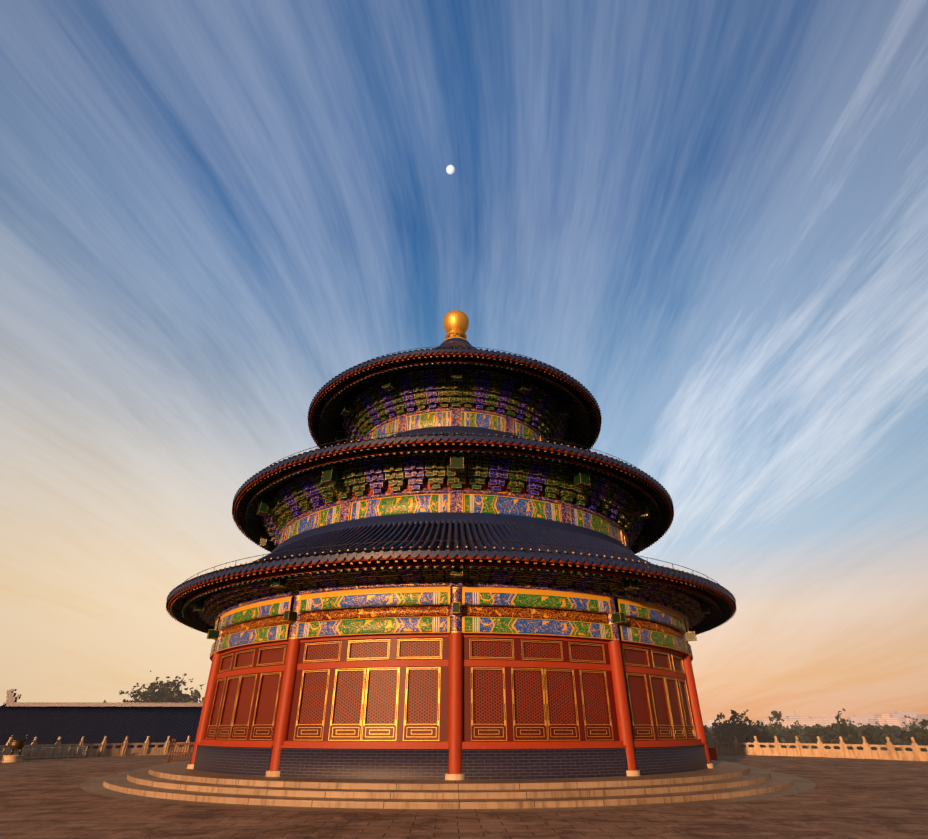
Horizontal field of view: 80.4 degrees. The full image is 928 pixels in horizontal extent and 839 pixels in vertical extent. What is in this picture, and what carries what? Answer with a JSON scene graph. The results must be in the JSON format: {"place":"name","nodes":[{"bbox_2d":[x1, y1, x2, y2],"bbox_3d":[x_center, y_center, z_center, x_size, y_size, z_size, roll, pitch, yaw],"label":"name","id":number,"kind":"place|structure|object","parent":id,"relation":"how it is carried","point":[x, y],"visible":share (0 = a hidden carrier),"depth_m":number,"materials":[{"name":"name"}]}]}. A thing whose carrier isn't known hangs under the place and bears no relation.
{"place":"outdoors","nodes":[
{"label":"outdoors","id":0,"kind":"place"},
{"bbox_2d":[0,689,202,750],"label":"blue hall roof","id":1,"kind":"structure","parent":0,"point":[75,722],"depth_m":63.07,"materials":[{"name":"tile"}]},
{"bbox_2d":[0,754,927,838],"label":"terrace paving","id":2,"kind":"structure","parent":0,"point":[850,798],"depth_m":13.14,"materials":[{"name":"stone"}]},
{"bbox_2d":[0,735,28,762],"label":"incense burner","id":3,"kind":"object","parent":2,"relation":"on","point":[13,746],"visible":1,"depth_m":36.32,"materials":[{"name":"metal"}]},
{"bbox_2d":[0,746,87,760],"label":"metal barrier","id":4,"kind":"object","parent":2,"relation":"on","point":[39,757],"visible":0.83,"depth_m":40.39,"materials":[{"name":"white paint"}]},
{"bbox_2d":[167,738,192,762],"bbox_3d":[-16.690,20.255,33.476,2.360,1.395,0.912,5,-30,-8],"label":"timber barrier","id":5,"kind":"object","parent":2,"relation":"on","point":[178,752],"visible":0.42,"depth_m":33.35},
{"bbox_2d":[80,760,815,812],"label":"circular steps","id":6,"kind":"structure","parent":2,"relation":"on","point":[179,783],"depth_m":16.18,"materials":[{"name":"beige stone"}]},
{"bbox_2d":[166,310,736,779],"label":"hall of prayer","id":7,"kind":"structure","parent":2,"relation":"on","point":[450,576],"depth_m":21.07,"materials":[{"name":"red wood"}]},
{"bbox_2d":[0,736,927,760],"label":"terrace balustrade","id":8,"kind":"object","parent":2,"relation":"on","point":[892,753],"visible":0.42,"depth_m":43.55,"materials":[{"name":"stone"}]},
{"bbox_2d":[708,747,717,760],"bbox_3d":[16.072,21.738,35.545,0.500,0.860,0.400,1,-30,-1],"label":"red fire cabinet","id":9,"kind":"object","parent":2,"relation":"on","point":[712,753],"visible":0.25,"depth_m":35.44,"materials":[{"name":"red metal"}]},
{"bbox_2d":[0,0,927,725],"label":"sky","id":10,"kind":"structure","parent":0,"point":[710,217],"materials":[{"name":"blue"}]},
{"bbox_2d":[703,708,927,751],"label":"trees","id":11,"kind":"object","parent":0,"point":[871,734],"depth_m":69.84,"materials":[{"name":"green plant"}]},
{"label":"ground","id":12,"kind":"structure","parent":0,"visible":0},
{"bbox_2d":[104,671,785,747],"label":"broadleaf trees","id":13,"kind":"object","parent":12,"relation":"on","point":[164,693],"depth_m":82.15,"materials":[{"name":"green plant"}]},
{"bbox_2d":[705,710,927,731],"bbox_3d":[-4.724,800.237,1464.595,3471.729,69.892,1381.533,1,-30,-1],"label":"city skyline","id":14,"kind":"structure","parent":12,"relation":"on","point":[897,718],"depth_m":1096.63}
]}

